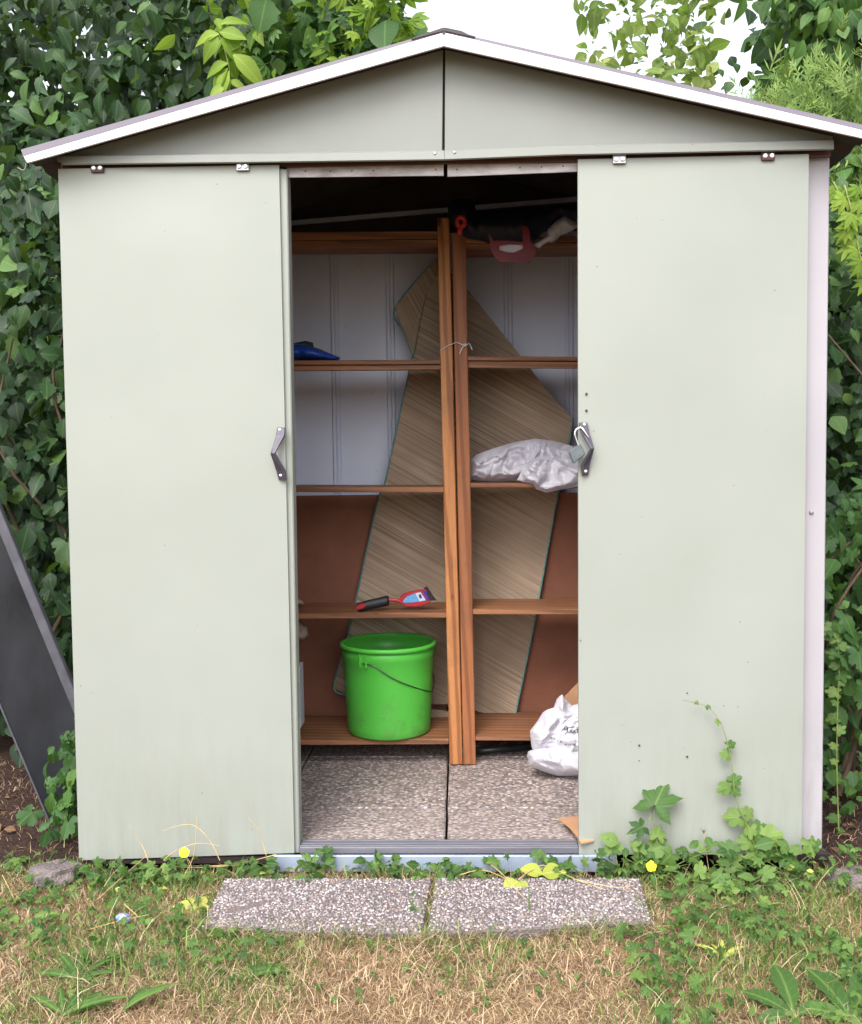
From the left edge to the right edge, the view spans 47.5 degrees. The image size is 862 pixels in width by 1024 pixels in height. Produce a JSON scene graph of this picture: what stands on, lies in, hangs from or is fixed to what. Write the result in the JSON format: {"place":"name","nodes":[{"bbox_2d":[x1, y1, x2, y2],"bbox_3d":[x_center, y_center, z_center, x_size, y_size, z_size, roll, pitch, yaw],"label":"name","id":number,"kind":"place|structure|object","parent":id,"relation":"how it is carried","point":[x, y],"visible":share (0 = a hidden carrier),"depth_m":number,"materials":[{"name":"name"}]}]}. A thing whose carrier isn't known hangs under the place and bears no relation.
{"place":"outdoors","nodes":[
{"label":"outdoors","id":0,"kind":"place"},
{"bbox_2d":[7,0,788,104],"label":"sky","id":1,"kind":"structure","parent":0,"point":[546,26],"materials":[{"name":"white"}]},
{"bbox_2d":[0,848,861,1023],"bbox_3d":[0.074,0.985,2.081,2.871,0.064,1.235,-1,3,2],"label":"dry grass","id":2,"kind":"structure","parent":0,"point":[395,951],"depth_m":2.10,"materials":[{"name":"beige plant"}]},
{"bbox_2d":[0,855,311,974],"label":"ground ivy","id":3,"kind":"object","parent":2,"relation":"on","point":[38,930],"visible":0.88,"depth_m":2.34,"materials":[{"name":"green plant"}]},
{"bbox_2d":[0,475,861,1023],"bbox_3d":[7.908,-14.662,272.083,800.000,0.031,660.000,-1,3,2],"label":"ground","id":4,"kind":"structure","parent":0,"point":[10,769],"depth_m":2.18,"materials":[{"name":"brown plant"}]},
{"bbox_2d":[0,273,73,767],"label":"dogwood shrub","id":5,"kind":"object","parent":4,"relation":"on","point":[11,483],"visible":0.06,"depth_m":3.53,"materials":[{"name":"green plant"}]},
{"bbox_2d":[0,502,77,821],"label":"framed pane","id":6,"kind":"object","parent":4,"relation":"on","point":[37,696],"visible":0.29,"depth_m":2.99,"materials":[{"name":"grey metal"}]},
{"bbox_2d":[0,110,88,669],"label":"dogwood shrub","id":7,"kind":"object","parent":4,"relation":"on","point":[30,217],"visible":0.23,"depth_m":3.42,"materials":[{"name":"green plant"}]},
{"bbox_2d":[0,72,89,240],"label":"hedge","id":8,"kind":"object","parent":4,"relation":"on","point":[15,167],"depth_m":4.73,"materials":[{"name":"green plant"}]},
{"bbox_2d":[15,717,77,846],"bbox_3d":[-1.044,0.768,2.859,0.215,0.377,0.315,1,4,27],"label":"currant bush","id":9,"kind":"object","parent":4,"relation":"on","point":[62,808],"visible":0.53,"depth_m":2.80,"materials":[{"name":"green plant"}]},
{"bbox_2d":[28,859,81,887],"bbox_3d":[-1.009,0.965,2.619,0.140,0.042,0.101,-1,3,2],"label":"rough stone","id":10,"kind":"object","parent":4,"relation":"on","point":[62,872],"visible":0.91,"depth_m":2.59,"materials":[{"name":"grey stone"}]},
{"bbox_2d":[28,985,130,1015],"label":"broadleaf weed","id":11,"kind":"object","parent":4,"relation":"on","point":[89,1002],"visible":0.97,"depth_m":1.98,"materials":[{"name":"green plant"}]},
{"bbox_2d":[34,953,124,983],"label":"broadleaf weed","id":12,"kind":"object","parent":4,"relation":"on","point":[70,968],"visible":0.72,"depth_m":2.11,"materials":[{"name":"green plant"}]},
{"bbox_2d":[90,855,133,887],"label":"weed","id":13,"kind":"object","parent":4,"relation":"on","point":[98,861],"visible":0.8,"depth_m":2.58,"materials":[{"name":"green plant"}]},
{"bbox_2d":[116,913,129,923],"bbox_3d":[-0.747,0.984,2.373,0.036,0.027,0.034,-1,3,2],"label":"crumpled wrapper","id":14,"kind":"object","parent":4,"relation":"on","point":[120,916],"visible":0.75,"depth_m":2.37,"materials":[{"name":"white plastic"}]},
{"bbox_2d":[0,0,263,407],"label":"hedge shrub","id":15,"kind":"object","parent":4,"relation":"on","point":[112,95],"visible":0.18,"depth_m":4.23,"materials":[{"name":"green plant"}]},
{"bbox_2d":[195,16,262,95],"bbox_3d":[-0.811,-1.823,3.929,0.287,0.338,0.080,-1,3,2],"label":"young vine shoot","id":16,"kind":"object","parent":15,"relation":"attached to","point":[247,66],"visible":0.91,"depth_m":3.92,"materials":[{"name":"green plant"}]},
{"bbox_2d":[2,817,275,930],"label":"dry grass stalks","id":17,"kind":"object","parent":4,"relation":"on","point":[191,867],"visible":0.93,"depth_m":2.61,"materials":[{"name":"beige plant"}]},
{"bbox_2d":[122,983,177,1011],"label":"broadleaf weed","id":18,"kind":"object","parent":4,"relation":"on","point":[139,995],"visible":0.99,"depth_m":2.00,"materials":[{"name":"green plant"}]},
{"bbox_2d":[0,850,319,978],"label":"creeping weeds","id":19,"kind":"object","parent":4,"relation":"on","point":[130,944],"visible":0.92,"depth_m":2.35,"materials":[{"name":"green plant"}]},
{"bbox_2d":[142,857,193,881],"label":"weed","id":20,"kind":"object","parent":4,"relation":"on","point":[150,865],"visible":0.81,"depth_m":2.58,"materials":[{"name":"green plant"}]},
{"bbox_2d":[0,0,353,168],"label":"hedge","id":21,"kind":"object","parent":4,"relation":"on","point":[78,54],"depth_m":5.40,"materials":[{"name":"green plant"}]},
{"bbox_2d":[179,847,189,880],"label":"yellow flower","id":22,"kind":"object","parent":4,"relation":"on","point":[183,852],"visible":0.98,"depth_m":2.61,"materials":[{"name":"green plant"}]},
{"bbox_2d":[172,897,208,914],"bbox_3d":[-0.594,0.990,2.442,0.091,0.039,0.079,-4,5,-44],"label":"pair of yellowed leaves","id":23,"kind":"object","parent":4,"relation":"on","point":[187,903],"visible":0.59,"depth_m":2.44,"materials":[{"name":"yellow plant"}]},
{"bbox_2d":[221,957,291,981],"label":"broadleaf weed","id":24,"kind":"object","parent":4,"relation":"on","point":[263,968],"visible":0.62,"depth_m":2.12,"materials":[{"name":"green plant"}]},
{"bbox_2d":[241,855,278,878],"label":"weed","id":25,"kind":"object","parent":4,"relation":"on","point":[253,862],"visible":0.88,"depth_m":2.60,"materials":[{"name":"green plant"}]},
{"bbox_2d":[171,0,399,101],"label":"hedge shrub","id":26,"kind":"object","parent":4,"relation":"on","point":[204,75],"depth_m":4.47,"materials":[{"name":"green plant"}]},
{"bbox_2d":[238,0,427,83],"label":"climbing vine","id":27,"kind":"object","parent":26,"relation":"hanging from","point":[295,47],"visible":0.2,"depth_m":3.98,"materials":[{"name":"green plant"}]},
{"bbox_2d":[154,0,293,91],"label":"young vine shoot","id":28,"kind":"object","parent":27,"relation":"attached to","point":[166,42],"visible":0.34,"depth_m":4.01,"materials":[{"name":"green plant"}]},
{"bbox_2d":[287,0,429,71],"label":"young vine shoot","id":29,"kind":"object","parent":27,"relation":"attached to","point":[370,19],"visible":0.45,"depth_m":3.93,"materials":[{"name":"green plant"}]},
{"bbox_2d":[301,745,314,758],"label":"paving slab","id":30,"kind":"structure","parent":4,"relation":"on","point":[306,750],"depth_m":3.55,"materials":[{"name":"grey concrete"}]},
{"bbox_2d":[296,495,446,715],"bbox_3d":[-0.346,0.390,3.678,0.802,0.906,0.005,-1,3,2],"label":"hardboard sheet","id":31,"kind":"object","parent":30,"relation":"on","point":[333,532],"visible":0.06,"depth_m":3.67,"materials":[{"name":"brown wood"}]},
{"bbox_2d":[202,877,431,941],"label":"paving slab","id":32,"kind":"structure","parent":4,"relation":"on","point":[381,901],"depth_m":2.41,"materials":[{"name":"grey concrete"}]},
{"bbox_2d":[301,845,335,874],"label":"weed","id":33,"kind":"object","parent":4,"relation":"on","point":[327,858],"visible":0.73,"depth_m":2.62,"materials":[{"name":"green plant"}]},
{"bbox_2d":[299,808,445,854],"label":"paving slab","id":34,"kind":"structure","parent":4,"relation":"on","point":[393,823],"depth_m":2.83,"materials":[{"name":"grey concrete"}]},
{"bbox_2d":[301,757,447,808],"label":"paving slab","id":35,"kind":"structure","parent":4,"relation":"on","point":[375,783],"depth_m":3.18,"materials":[{"name":"grey concrete"}]},
{"bbox_2d":[309,744,448,762],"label":"paving slab","id":36,"kind":"structure","parent":4,"relation":"on","point":[377,751],"depth_m":3.52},
{"bbox_2d":[291,218,461,764],"bbox_3d":[-0.291,-0.061,3.472,0.785,1.846,0.320,-1,3,2],"label":"shelf unit","id":37,"kind":"object","parent":36,"relation":"on","point":[324,730],"visible":0.56,"depth_m":3.31,"materials":[{"name":"brown wood"}]},
{"bbox_2d":[299,662,304,727],"bbox_3d":[-0.472,0.640,3.427,0.044,0.216,0.081,-1,3,2],"label":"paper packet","id":38,"kind":"object","parent":37,"relation":"on","point":[301,679],"visible":0.34,"depth_m":3.42},
{"bbox_2d":[298,621,308,639],"bbox_3d":[-0.495,0.418,3.452,0.125,0.074,0.064,-1,3,2],"label":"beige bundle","id":39,"kind":"object","parent":37,"relation":"on","point":[303,632],"visible":0.26,"depth_m":3.44,"materials":[{"name":"fabric"}]},
{"bbox_2d":[293,341,313,346],"bbox_3d":[-0.485,-0.590,3.450,0.142,0.026,0.046,-1,3,2],"label":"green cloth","id":40,"kind":"object","parent":37,"relation":"on","point":[307,343],"visible":0.16,"depth_m":3.44,"materials":[{"name":"fabric"}]},
{"bbox_2d":[293,344,339,360],"bbox_3d":[-0.427,-0.549,3.351,0.231,0.059,0.085,-1,3,2],"label":"blue bag","id":41,"kind":"object","parent":37,"relation":"on","point":[304,352],"visible":0.69,"depth_m":3.33,"materials":[{"name":"plastic"}]},
{"bbox_2d":[340,632,435,740],"bbox_3d":[-0.150,0.613,3.469,0.341,0.317,0.341,-1,3,2],"label":"bucket","id":42,"kind":"object","parent":37,"relation":"on","point":[388,683],"visible":1,"depth_m":3.34,"materials":[{"name":"green plastic"}]},
{"bbox_2d":[356,586,435,611],"bbox_3d":[-0.120,0.300,3.381,0.276,0.083,0.045,-1,3,-3],"label":"hand scraper","id":43,"kind":"object","parent":37,"relation":"on","point":[418,598],"visible":1,"depth_m":3.38,"materials":[{"name":"red plastic"}]},
{"bbox_2d":[370,851,407,876],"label":"weed","id":44,"kind":"object","parent":4,"relation":"on","point":[394,865],"visible":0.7,"depth_m":2.62,"materials":[{"name":"green plant"}]},
{"bbox_2d":[15,944,806,1023],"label":"leaf litter","id":45,"kind":"object","parent":4,"relation":"on","point":[743,1015],"visible":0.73,"depth_m":2.02,"materials":[{"name":"brown plant"}]},
{"bbox_2d":[409,891,446,919],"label":"weed","id":46,"kind":"object","parent":4,"relation":"on","point":[411,904],"visible":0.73,"depth_m":2.37,"materials":[{"name":"green plant"}]},
{"bbox_2d":[183,873,674,952],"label":"edge grass","id":47,"kind":"structure","parent":4,"relation":"on","point":[489,937],"depth_m":2.27,"materials":[{"name":"beige plant"}]},
{"bbox_2d":[0,855,861,1023],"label":"green grass","id":48,"kind":"structure","parent":4,"relation":"on","point":[174,886],"depth_m":2.18,"materials":[{"name":"green plant"}]},
{"bbox_2d":[0,853,861,1023],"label":"broad grass","id":49,"kind":"structure","parent":4,"relation":"on","point":[251,980],"depth_m":2.18,"materials":[{"name":"green plant"}]},
{"bbox_2d":[11,932,858,1023],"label":"clover patch","id":50,"kind":"object","parent":4,"relation":"on","point":[641,961],"visible":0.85,"depth_m":2.10,"materials":[{"name":"green plant"}]},
{"bbox_2d":[17,28,861,871],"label":"garden shed","id":51,"kind":"structure","parent":4,"relation":"on","point":[677,306],"depth_m":2.59,"materials":[{"name":"green paint"}]},
{"bbox_2d":[58,163,294,859],"bbox_3d":[-0.678,0.018,2.603,0.593,1.870,0.046,-1,3,2],"label":"door","id":52,"kind":"structure","parent":51,"relation":"in","point":[171,277],"depth_m":2.61,"materials":[{"name":"green paint"}]},
{"bbox_2d":[568,427,588,462],"bbox_3d":[0.384,-0.175,2.551,0.053,0.095,0.014,-1,3,2],"label":"padlock","id":53,"kind":"object","parent":51,"relation":"hanging from","point":[577,453],"visible":1,"depth_m":2.55,"materials":[{"name":"metal"}]},
{"bbox_2d":[577,151,808,853],"bbox_3d":[0.683,-0.002,2.563,0.595,1.849,0.046,-1,3,2],"label":"door","id":54,"kind":"structure","parent":51,"relation":"in","point":[692,272],"depth_m":2.57,"materials":[{"name":"green paint"}]},
{"bbox_2d":[829,176,861,295],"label":"creeper strand","id":55,"kind":"object","parent":51,"relation":"hanging from","point":[851,222],"visible":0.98,"depth_m":2.94,"materials":[{"name":"green plant"}]},
{"bbox_2d":[420,856,459,881],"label":"weed","id":56,"kind":"object","parent":4,"relation":"on","point":[453,867],"visible":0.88,"depth_m":2.58,"materials":[{"name":"green plant"}]},
{"bbox_2d":[24,844,861,899],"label":"creeping weeds","id":57,"kind":"object","parent":4,"relation":"on","point":[758,861],"visible":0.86,"depth_m":2.56,"materials":[{"name":"green plant"}]},
{"bbox_2d":[88,861,838,892],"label":"leaf litter","id":58,"kind":"object","parent":4,"relation":"on","point":[666,865],"visible":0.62,"depth_m":2.57,"materials":[{"name":"plant"}]},
{"bbox_2d":[463,853,509,878],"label":"weed","id":59,"kind":"object","parent":4,"relation":"on","point":[468,865],"visible":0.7,"depth_m":2.60,"materials":[{"name":"green plant"}]},
{"bbox_2d":[462,735,530,757],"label":"paving slab","id":60,"kind":"structure","parent":4,"relation":"on","point":[480,743],"depth_m":3.55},
{"bbox_2d":[475,742,531,754],"bbox_3d":[0.286,0.838,3.481,0.307,0.026,0.026,-2,3,-14],"label":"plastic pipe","id":61,"kind":"object","parent":60,"relation":"on","point":[503,748],"visible":0.58,"depth_m":3.46,"materials":[{"name":"black plastic"}]},
{"bbox_2d":[452,233,577,764],"bbox_3d":[0.446,-0.044,3.452,0.723,1.796,0.320,-1,3,2],"label":"shelf unit","id":62,"kind":"object","parent":60,"relation":"on","point":[517,726],"visible":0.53,"depth_m":3.31,"materials":[{"name":"brown wood"}]},
{"bbox_2d":[333,258,572,716],"bbox_3d":[0.074,-0.072,3.599,0.897,1.704,0.022,-1,3,2],"label":"wooden board","id":63,"kind":"object","parent":62,"relation":"on","point":[511,530],"visible":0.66,"depth_m":3.60,"materials":[{"name":"brown wood"}]},
{"bbox_2d":[447,199,576,247],"bbox_3d":[0.321,-0.932,3.155,0.537,0.176,0.123,-1,3,2],"label":"navy tarp","id":64,"kind":"object","parent":62,"relation":"on","point":[504,225],"visible":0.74,"depth_m":3.15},
{"bbox_2d":[455,215,466,235],"bbox_3d":[0.095,-0.907,3.101,0.039,0.063,0.016,-1,3,2],"label":"red hook","id":65,"kind":"object","parent":64,"relation":"hanging from","point":[459,226],"visible":1,"depth_m":3.10,"materials":[{"name":"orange plastic"}]},
{"bbox_2d":[489,226,535,262],"bbox_3d":[0.258,-0.849,3.117,0.148,0.115,0.014,-1,3,2],"label":"red carrier handle","id":66,"kind":"object","parent":64,"relation":"hanging from","point":[512,252],"visible":1,"depth_m":3.11,"materials":[{"name":"plastic"}]},
{"bbox_2d":[470,439,577,492],"bbox_3d":[0.354,-0.158,3.321,0.445,0.184,0.168,-1,3,2],"label":"plastic bag","id":67,"kind":"object","parent":62,"relation":"on","point":[543,465],"visible":0.88,"depth_m":3.33,"materials":[{"name":"white plastic"}]},
{"bbox_2d":[565,683,577,704],"bbox_3d":[0.520,0.621,3.301,0.138,0.150,0.006,-1,3,2],"label":"cardboard flap","id":68,"kind":"object","parent":62,"relation":"attached to","point":[571,696],"visible":0.18,"depth_m":3.30,"materials":[{"name":"orange cardboard"}]},
{"bbox_2d":[461,493,577,734],"bbox_3d":[0.521,0.381,3.652,0.903,0.906,0.005,-1,3,2],"label":"hardboard sheet","id":69,"kind":"object","parent":60,"relation":"on","point":[551,675],"visible":0.1,"depth_m":3.65,"materials":[{"name":"brown wood"}]},
{"bbox_2d":[448,757,577,809],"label":"paving slab","id":70,"kind":"structure","parent":4,"relation":"on","point":[501,782],"depth_m":3.14,"materials":[{"name":"grey concrete"}]},
{"bbox_2d":[527,695,577,776],"bbox_3d":[0.465,0.738,3.207,0.302,0.268,0.138,-1,3,2],"label":"carrier bag","id":71,"kind":"object","parent":70,"relation":"on","point":[554,738],"visible":0.63,"depth_m":3.18,"materials":[{"name":"white plastic"}]},
{"bbox_2d":[448,808,622,854],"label":"paving slab","id":72,"kind":"structure","parent":4,"relation":"on","point":[505,823],"depth_m":2.82,"materials":[{"name":"grey concrete"}]},
{"bbox_2d":[559,816,593,843],"bbox_3d":[0.403,0.878,2.715,0.082,0.004,0.202,-1,3,2],"label":"cardboard scrap","id":73,"kind":"object","parent":72,"relation":"on","point":[571,823],"visible":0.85,"depth_m":2.74,"materials":[{"name":"brown cardboard"}]},
{"bbox_2d":[426,877,651,940],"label":"paving slab","id":74,"kind":"structure","parent":4,"relation":"on","point":[492,901],"depth_m":2.39,"materials":[{"name":"grey concrete"}]},
{"bbox_2d":[503,877,527,887],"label":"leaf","id":75,"kind":"object","parent":74,"relation":"on","point":[515,883],"visible":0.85,"depth_m":2.50,"materials":[{"name":"yellow plant"}]},
{"bbox_2d":[459,864,632,899],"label":"dry grass stalks","id":76,"kind":"object","parent":74,"relation":"on","point":[533,868],"visible":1,"depth_m":2.51,"materials":[{"name":"plant"}]},
{"bbox_2d":[520,863,566,878],"bbox_3d":[0.291,0.938,2.555,0.122,0.031,0.059,-1,3,2],"label":"yellowed leaf pair","id":77,"kind":"object","parent":4,"relation":"on","point":[546,872],"visible":0.92,"depth_m":2.56},
{"bbox_2d":[529,849,571,869],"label":"weed","id":78,"kind":"object","parent":4,"relation":"on","point":[538,854],"visible":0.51,"depth_m":2.60,"materials":[{"name":"green plant"}]},
{"bbox_2d":[599,832,623,875],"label":"leafy weed","id":79,"kind":"object","parent":4,"relation":"on","point":[610,840],"visible":0.77,"depth_m":2.60,"materials":[{"name":"green plant"}]},
{"bbox_2d":[646,860,656,902],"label":"yellow flower","id":80,"kind":"object","parent":4,"relation":"on","point":[651,866],"visible":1,"depth_m":2.53,"materials":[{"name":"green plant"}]},
{"bbox_2d":[573,0,730,89],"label":"slender tree","id":81,"kind":"object","parent":4,"relation":"on","point":[703,55],"visible":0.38,"depth_m":4.69,"materials":[{"name":"green plant"}]},
{"bbox_2d":[626,784,682,876],"bbox_3d":[0.591,0.842,2.610,0.158,0.261,0.088,-1,3,2],"label":"maple seedling","id":82,"kind":"object","parent":4,"relation":"on","point":[660,799],"visible":0.89,"depth_m":2.59,"materials":[{"name":"green plant"}]},
{"bbox_2d":[622,825,718,876],"bbox_3d":[0.631,0.902,2.586,0.257,0.143,0.060,-1,3,2],"label":"leafy weed","id":83,"kind":"object","parent":4,"relation":"on","point":[659,850],"visible":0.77,"depth_m":2.58,"materials":[{"name":"green plant"}]},
{"bbox_2d":[694,939,743,960],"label":"broadleaf weed","id":84,"kind":"object","parent":4,"relation":"on","point":[722,944],"visible":0.42,"depth_m":2.19,"materials":[{"name":"yellow plant"}]},
{"bbox_2d":[596,860,861,1023],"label":"creeping weeds","id":85,"kind":"object","parent":4,"relation":"on","point":[686,933],"visible":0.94,"depth_m":2.21,"materials":[{"name":"green plant"}]},
{"bbox_2d":[675,860,786,899],"bbox_3d":[0.756,0.932,2.475,0.281,0.106,0.063,-1,3,2],"label":"leafy weed","id":86,"kind":"object","parent":4,"relation":"on","point":[719,877],"visible":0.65,"depth_m":2.47,"materials":[{"name":"green plant"}]},
{"bbox_2d":[606,856,861,1023],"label":"clover patch","id":87,"kind":"object","parent":4,"relation":"on","point":[847,948],"visible":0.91,"depth_m":2.22,"materials":[{"name":"green plant"}]},
{"bbox_2d":[684,700,783,865],"bbox_3d":[0.803,0.730,2.591,0.278,0.481,0.041,-1,3,2],"label":"twining sprig","id":88,"kind":"object","parent":4,"relation":"on","point":[757,829],"visible":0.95,"depth_m":2.58,"materials":[{"name":"green plant"}]},
{"bbox_2d":[716,835,823,875],"bbox_3d":[0.892,0.907,2.581,0.281,0.117,0.051,-1,3,2],"label":"leafy weed","id":89,"kind":"object","parent":4,"relation":"on","point":[765,843],"visible":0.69,"depth_m":2.57,"materials":[{"name":"green plant"}]},
{"bbox_2d":[693,0,857,491],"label":"tree","id":90,"kind":"object","parent":4,"relation":"on","point":[751,17],"visible":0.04,"depth_m":5.53,"materials":[{"name":"green plant"}]},
{"bbox_2d":[740,965,821,1023],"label":"broadleaf weed","id":91,"kind":"object","parent":4,"relation":"on","point":[784,981],"visible":0.93,"depth_m":1.97,"materials":[{"name":"green plant"}]},
{"bbox_2d":[797,968,861,1021],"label":"broadleaf weed","id":92,"kind":"object","parent":4,"relation":"on","point":[841,998],"visible":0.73,"depth_m":1.97,"materials":[{"name":"green plant"}]},
{"bbox_2d":[824,621,851,833],"bbox_3d":[1.189,0.639,2.885,0.095,0.637,0.029,-1,3,2],"label":"wild stalk","id":93,"kind":"object","parent":4,"relation":"on","point":[842,677],"visible":0.94,"depth_m":2.88,"materials":[{"name":"green plant"}]},
{"bbox_2d":[822,461,861,814],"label":"currant bush","id":94,"kind":"object","parent":4,"relation":"on","point":[849,553],"visible":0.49,"depth_m":3.02,"materials":[{"name":"green plant"}]},
{"bbox_2d":[823,211,861,704],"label":"dogwood shrub","id":95,"kind":"object","parent":4,"relation":"on","point":[837,456],"visible":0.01,"depth_m":4.00,"materials":[{"name":"green plant"}]},
{"bbox_2d":[725,0,861,183],"bbox_3d":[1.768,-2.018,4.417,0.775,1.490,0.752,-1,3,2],"label":"hedge shrub","id":96,"kind":"object","parent":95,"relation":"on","point":[830,15],"visible":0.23,"depth_m":4.34,"materials":[{"name":"green plant"}]},
{"bbox_2d":[726,11,861,314],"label":"conifer shrub","id":97,"kind":"object","parent":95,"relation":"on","point":[810,91],"visible":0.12,"depth_m":4.04,"materials":[{"name":"green plant"}]},
{"bbox_2d":[828,153,861,310],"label":"hedge shrub","id":98,"kind":"object","parent":95,"relation":"on","point":[845,174],"visible":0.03,"depth_m":3.95,"materials":[{"name":"green plant"}]},
{"bbox_2d":[824,145,861,642],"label":"dogwood shrub","id":99,"kind":"object","parent":4,"relation":"on","point":[844,356],"visible":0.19,"depth_m":3.42,"materials":[{"name":"green plant"}]},
{"bbox_2d":[824,865,861,892],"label":"rough stone","id":100,"kind":"object","parent":4,"relation":"on","point":[856,878],"visible":0.69,"depth_m":2.51,"materials":[{"name":"grey stone"}]},
{"bbox_2d":[0,755,861,866],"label":"side litter","id":101,"kind":"object","parent":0,"point":[92,862],"visible":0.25,"depth_m":2.94,"materials":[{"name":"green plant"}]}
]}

